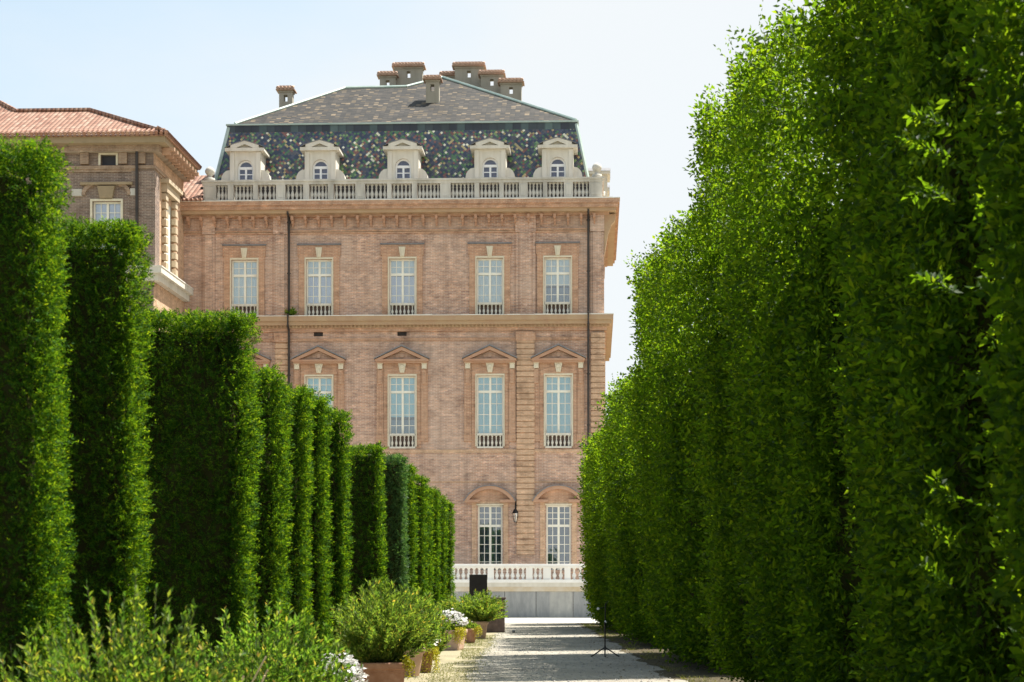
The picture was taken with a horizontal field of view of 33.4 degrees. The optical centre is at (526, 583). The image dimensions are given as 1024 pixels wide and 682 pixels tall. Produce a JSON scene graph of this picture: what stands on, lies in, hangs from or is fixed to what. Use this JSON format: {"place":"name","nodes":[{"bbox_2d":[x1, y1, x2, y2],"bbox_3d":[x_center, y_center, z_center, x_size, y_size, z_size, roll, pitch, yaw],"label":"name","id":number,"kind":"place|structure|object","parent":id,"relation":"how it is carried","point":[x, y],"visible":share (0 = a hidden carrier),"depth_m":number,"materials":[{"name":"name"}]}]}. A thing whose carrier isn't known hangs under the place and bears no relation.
{"place":"outdoors","nodes":[
{"label":"outdoors","id":0,"kind":"place"},
{"bbox_2d":[180,61,619,579],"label":"palace","id":1,"kind":"structure","parent":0,"point":[429,258],"depth_m":87.22,"materials":[{"name":"brick"}]},
{"bbox_2d":[222,244,266,315],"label":"window","id":2,"kind":"structure","parent":1,"relation":"in","point":[248,277],"depth_m":87.54,"materials":[{"name":"paint"}]},
{"bbox_2d":[238,346,271,368],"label":"window","id":3,"kind":"structure","parent":1,"relation":"in","point":[262,360],"depth_m":87.27,"materials":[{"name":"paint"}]},
{"bbox_2d":[285,306,297,314],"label":"wild plant","id":4,"kind":"object","parent":1,"relation":"on","point":[293,311],"visible":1,"depth_m":87.09,"materials":[{"name":"green plant"}]},
{"bbox_2d":[290,345,345,441],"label":"window","id":5,"kind":"structure","parent":1,"relation":"in","point":[311,362],"depth_m":87.33,"materials":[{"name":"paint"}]},
{"bbox_2d":[297,243,340,314],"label":"window","id":6,"kind":"structure","parent":1,"relation":"in","point":[322,275],"depth_m":87.39,"materials":[{"name":"paint"}]},
{"bbox_2d":[374,344,429,448],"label":"window","id":7,"kind":"structure","parent":1,"relation":"in","point":[402,377],"depth_m":87.20,"materials":[{"name":"paint"}]},
{"bbox_2d":[380,243,424,314],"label":"window","id":8,"kind":"structure","parent":1,"relation":"in","point":[406,290],"depth_m":87.22,"materials":[{"name":"paint"}]},
{"bbox_2d":[467,242,511,313],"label":"window","id":9,"kind":"structure","parent":1,"relation":"in","point":[493,275],"depth_m":87.05,"materials":[{"name":"paint"}]},
{"bbox_2d":[462,344,516,447],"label":"window","id":10,"kind":"structure","parent":1,"relation":"in","point":[489,401],"depth_m":87.03,"materials":[{"name":"paint"}]},
{"bbox_2d":[463,485,515,569],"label":"window","id":11,"kind":"structure","parent":1,"relation":"in","point":[489,519],"depth_m":87.20,"materials":[{"name":"glass"}]},
{"bbox_2d":[512,501,517,521],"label":"wall lantern","id":12,"kind":"object","parent":1,"relation":"attached to","point":[515,511],"depth_m":86.59,"materials":[{"name":"black metal"}]},
{"bbox_2d":[535,241,579,313],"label":"window","id":13,"kind":"structure","parent":1,"relation":"in","point":[551,272],"depth_m":86.90,"materials":[{"name":"paint"}]},
{"bbox_2d":[532,485,582,569],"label":"window","id":14,"kind":"structure","parent":1,"relation":"in","point":[558,520],"depth_m":87.07,"materials":[{"name":"paint"}]},
{"bbox_2d":[531,344,585,447],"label":"window","id":15,"kind":"structure","parent":1,"relation":"in","point":[559,400],"depth_m":86.88,"materials":[{"name":"paint"}]},
{"bbox_2d":[0,0,849,414],"label":"sky","id":16,"kind":"structure","parent":0,"point":[630,72],"materials":[{"name":"white"}]},
{"bbox_2d":[404,633,496,681],"bbox_3d":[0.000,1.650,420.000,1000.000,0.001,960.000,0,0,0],"label":"ground","id":17,"kind":"structure","parent":0,"point":[448,657],"depth_m":35.13,"materials":[{"name":"beige gravel"}]},
{"bbox_2d":[0,100,201,584],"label":"brick wing","id":18,"kind":"structure","parent":17,"relation":"on","point":[140,173],"depth_m":81.86,"materials":[{"name":"beige brick"}]},
{"bbox_2d":[72,182,134,254],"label":"window","id":19,"kind":"structure","parent":18,"relation":"in","point":[110,210],"depth_m":81.72,"materials":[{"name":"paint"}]},
{"bbox_2d":[98,153,117,164],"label":"attic window","id":20,"kind":"structure","parent":18,"relation":"in","point":[106,160],"depth_m":82.04,"materials":[{"name":"grey stone"}]},
{"bbox_2d":[164,205,170,271],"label":"flank window","id":21,"kind":"structure","parent":18,"relation":"in","point":[169,208],"depth_m":84.93,"materials":[{"name":"paint"}]},
{"bbox_2d":[2,569,246,681],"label":"flowering shrub","id":22,"kind":"object","parent":17,"relation":"on","point":[119,666],"visible":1,"depth_m":9.55,"materials":[{"name":"green plant"}]},
{"bbox_2d":[241,656,267,681],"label":"dry canes","id":23,"kind":"object","parent":17,"relation":"on","point":[258,670],"visible":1,"depth_m":12.43,"materials":[{"name":"beige plant"}]},
{"bbox_2d":[154,597,363,681],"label":"flowering shrub","id":24,"kind":"object","parent":17,"relation":"on","point":[278,665],"visible":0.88,"depth_m":13.02,"materials":[{"name":"green plant"}]},
{"bbox_2d":[318,653,368,681],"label":"potted flowers","id":25,"kind":"object","parent":17,"relation":"on","point":[355,668],"visible":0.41,"depth_m":19.42,"materials":[{"name":"white plant"}]},
{"bbox_2d":[333,594,383,681],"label":"garden shrub","id":26,"kind":"object","parent":17,"relation":"on","point":[341,665],"visible":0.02,"depth_m":27.38,"materials":[{"name":"green plant"}]},
{"bbox_2d":[329,575,436,681],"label":"potted shrub","id":27,"kind":"object","parent":17,"relation":"on","point":[379,639],"visible":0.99,"depth_m":23.23,"materials":[{"name":"green plant"}]},
{"bbox_2d":[389,585,444,676],"bbox_3d":[-2.145,0.824,30.401,1.414,1.652,1.426,0,0,0],"label":"potted shrub","id":28,"kind":"object","parent":17,"relation":"on","point":[436,628],"visible":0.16,"depth_m":30.23,"materials":[{"name":"green plant"}]},
{"bbox_2d":[420,638,440,672],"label":"potted flowers","id":29,"kind":"object","parent":17,"relation":"on","point":[427,659],"visible":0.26,"depth_m":31.47,"materials":[{"name":"yellow plant"}]},
{"bbox_2d":[433,606,453,658],"bbox_3d":[-2.180,1.010,37.034,1.288,1.280,1.247,0,0,0],"label":"garden shrub","id":30,"kind":"object","parent":17,"relation":"on","point":[442,643],"visible":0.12,"depth_m":36.92,"materials":[{"name":"green plant"}]},
{"bbox_2d":[437,608,468,649],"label":"potted flowers","id":31,"kind":"object","parent":17,"relation":"on","point":[457,640],"visible":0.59,"depth_m":42.01,"materials":[{"name":"plant"}]},
{"bbox_2d":[437,594,474,621],"bbox_3d":[-2.087,0.971,55.015,1.827,1.358,1.779,0,0,0],"label":"potted shrub","id":32,"kind":"object","parent":17,"relation":"on","point":[451,603],"visible":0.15,"depth_m":54.76,"materials":[{"name":"green plant"}]},
{"bbox_2d":[460,619,482,642],"bbox_3d":[-1.569,1.306,47.197,0.702,0.687,0.592,0,0,30],"label":"potted shrub","id":33,"kind":"object","parent":17,"relation":"on","point":[473,630],"visible":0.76,"depth_m":47.03,"materials":[{"name":"green plant"}]},
{"bbox_2d":[469,575,486,621],"bbox_3d":[-1.695,0.670,60.020,0.630,1.960,0.091,0,0,0],"label":"sign board","id":34,"kind":"object","parent":17,"relation":"on","point":[478,583],"visible":0.52,"depth_m":59.98,"materials":[{"name":"black metal"}]},
{"bbox_2d":[452,588,508,638],"bbox_3d":[-1.390,0.877,50.985,1.757,1.547,1.764,0,0,0],"label":"potted shrub","id":35,"kind":"object","parent":17,"relation":"on","point":[480,612],"visible":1,"depth_m":50.77,"materials":[{"name":"green plant"}]},
{"label":"hedge bed","id":36,"kind":"structure","parent":17,"relation":"on","visible":0},
{"bbox_2d":[0,133,88,681],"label":"clipped yew","id":37,"kind":"object","parent":36,"relation":"on","point":[25,478],"visible":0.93,"depth_m":11.21,"materials":[{"name":"green plant"}]},
{"bbox_2d":[0,618,97,681],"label":"flowering shrub","id":38,"kind":"object","parent":36,"relation":"on","point":[29,653],"visible":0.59,"depth_m":10.88,"materials":[{"name":"green plant"}]},
{"bbox_2d":[36,212,161,681],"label":"clipped yew","id":39,"kind":"object","parent":36,"relation":"on","point":[102,375],"visible":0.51,"depth_m":13.76,"materials":[{"name":"green plant"}]},
{"bbox_2d":[126,306,267,681],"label":"clipped yew","id":40,"kind":"object","parent":36,"relation":"on","point":[200,527],"visible":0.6,"depth_m":19.17,"materials":[{"name":"green plant"}]},
{"bbox_2d":[237,361,299,678],"bbox_3d":[-3.732,-0.577,21.780,1.686,4.516,0.974,0,0,0],"label":"clipped yew","id":41,"kind":"object","parent":36,"relation":"on","point":[271,524],"visible":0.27,"depth_m":21.61,"materials":[{"name":"green plant"}]},
{"bbox_2d":[270,382,317,681],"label":"clipped yew","id":42,"kind":"object","parent":36,"relation":"on","point":[299,571],"visible":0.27,"depth_m":24.36,"materials":[{"name":"green plant"}]},
{"bbox_2d":[284,389,335,677],"bbox_3d":[-3.811,-0.679,26.808,1.641,4.756,0.806,0,0,0],"label":"clipped yew","id":43,"kind":"object","parent":36,"relation":"on","point":[320,590],"visible":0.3,"depth_m":26.67,"materials":[{"name":"green plant"}]},
{"bbox_2d":[318,406,355,671],"bbox_3d":[-3.822,-0.716,29.913,1.651,4.767,0.816,0,0,0],"label":"clipped yew","id":44,"kind":"object","parent":36,"relation":"on","point":[338,475],"visible":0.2,"depth_m":29.78,"materials":[{"name":"green plant"}]},
{"bbox_2d":[341,440,389,619],"bbox_3d":[-3.795,-0.712,37.001,1.731,4.784,0.955,0,0,0],"label":"clipped yew","id":45,"kind":"object","parent":36,"relation":"on","point":[367,547],"visible":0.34,"depth_m":36.84,"materials":[{"name":"green plant"}]},
{"bbox_2d":[367,451,411,599],"bbox_3d":[-3.814,-0.850,44.008,1.749,5.105,0.933,0,0,0],"label":"clipped yew","id":46,"kind":"object","parent":36,"relation":"on","point":[396,504],"visible":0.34,"depth_m":43.86,"materials":[{"name":"green plant"}]},
{"bbox_2d":[391,463,420,597],"bbox_3d":[-3.772,-0.840,47.414,1.710,5.241,0.898,0,0,0],"label":"clipped yew","id":47,"kind":"object","parent":36,"relation":"on","point":[414,517],"visible":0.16,"depth_m":47.27,"materials":[{"name":"green plant"}]},
{"bbox_2d":[408,474,431,602],"bbox_3d":[-3.791,-0.896,52.714,1.764,5.123,0.889,0,0,0],"label":"clipped yew","id":48,"kind":"object","parent":36,"relation":"on","point":[424,536],"visible":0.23,"depth_m":52.58,"materials":[{"name":"green plant"}]},
{"bbox_2d":[420,484,436,608],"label":"clipped yew","id":49,"kind":"object","parent":36,"relation":"on","point":[431,577],"visible":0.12,"depth_m":55.98,"materials":[{"name":"green plant"}]},
{"bbox_2d":[427,485,443,610],"bbox_3d":[-3.798,-0.903,61.101,1.721,5.220,0.906,0,0,0],"label":"clipped yew","id":50,"kind":"object","parent":36,"relation":"on","point":[437,534],"visible":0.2,"depth_m":60.97,"materials":[{"name":"green plant"}]},
{"bbox_2d":[435,494,450,605],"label":"clipped yew","id":51,"kind":"object","parent":36,"relation":"on","point":[444,548],"visible":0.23,"depth_m":65.56,"materials":[{"name":"green plant"}]},
{"bbox_2d":[441,501,457,605],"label":"clipped yew","id":52,"kind":"object","parent":36,"relation":"on","point":[450,556],"visible":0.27,"depth_m":72.96,"materials":[{"name":"green plant"}]},
{"bbox_2d":[451,583,592,617],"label":"terrace","id":53,"kind":"structure","parent":0,"point":[546,600],"depth_m":81.96,"materials":[{"name":"stone"}]},
{"bbox_2d":[452,564,587,582],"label":"stone balustrade","id":54,"kind":"object","parent":53,"relation":"on","point":[546,573],"visible":0.41,"depth_m":81.93,"materials":[{"name":"white stone"}]},
{"bbox_2d":[505,618,596,622],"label":"forecourt","id":55,"kind":"structure","parent":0,"point":[548,620],"depth_m":75.56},
{"bbox_2d":[410,623,715,681],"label":"gravel path","id":56,"kind":"structure","parent":0,"point":[551,662],"depth_m":36.41,"materials":[{"name":"grey gravel"}]},
{"bbox_2d":[484,597,505,632],"bbox_3d":[-1.064,1.060,57.500,0.740,1.180,0.680,0,0,0],"label":"wooden planter","id":57,"kind":"object","parent":56,"relation":"on","point":[496,626],"visible":0.45,"depth_m":57.19,"materials":[{"name":"brown wood"}]},
{"bbox_2d":[591,601,618,656],"bbox_3d":[1.766,1.019,38.290,0.551,1.265,0.388,0,0,-34],"label":"tripod stand","id":58,"kind":"object","parent":56,"relation":"on","point":[605,647],"visible":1,"depth_m":38.38,"materials":[{"name":"black metal"}]},
{"bbox_2d":[576,623,743,681],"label":"soil bed","id":59,"kind":"object","parent":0,"point":[701,671],"visible":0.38,"depth_m":35.40,"materials":[{"name":"brown soil"}]},
{"bbox_2d":[574,458,599,624],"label":"hornbeam hedge","id":60,"kind":"object","parent":59,"relation":"on","point":[582,519],"visible":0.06,"depth_m":68.28,"materials":[{"name":"green plant"}]},
{"bbox_2d":[577,422,620,630],"bbox_3d":[3.245,-1.908,60.475,2.924,7.620,10.748,0,0,0],"label":"hornbeam hedge","id":61,"kind":"object","parent":59,"relation":"on","point":[593,501],"visible":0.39,"depth_m":58.38,"materials":[{"name":"green plant"}]},
{"bbox_2d":[593,362,658,647],"bbox_3d":[3.363,-2.085,47.921,2.951,7.823,10.940,0,0,0],"label":"hornbeam hedge","id":62,"kind":"object","parent":59,"relation":"on","point":[625,570],"visible":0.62,"depth_m":45.03,"materials":[{"name":"green plant"}]},
{"bbox_2d":[569,624,739,681],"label":"fallen leaves","id":63,"kind":"object","parent":59,"relation":"on","point":[638,653],"visible":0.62,"depth_m":38.77,"materials":[{"name":"plant"}]},
{"bbox_2d":[623,195,725,672],"bbox_3d":[3.624,-2.976,35.424,3.098,9.714,11.048,0,0,0],"label":"hornbeam hedge","id":64,"kind":"object","parent":59,"relation":"on","point":[665,422],"visible":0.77,"depth_m":32.15,"materials":[{"name":"green plant"}]},
{"bbox_2d":[683,0,885,681],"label":"hornbeam hedge","id":65,"kind":"object","parent":59,"relation":"on","point":[782,587],"visible":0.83,"depth_m":19.98,"materials":[{"name":"green plant"}]},
{"bbox_2d":[795,0,1023,681],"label":"hornbeam hedge","id":66,"kind":"object","parent":59,"relation":"on","point":[916,353],"visible":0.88,"depth_m":13.32,"materials":[{"name":"green plant"}]},
{"bbox_2d":[894,0,1023,681],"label":"hornbeam hedge","id":67,"kind":"object","parent":59,"relation":"on","point":[998,57],"visible":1,"depth_m":10.86,"materials":[{"name":"green plant"}]}
]}

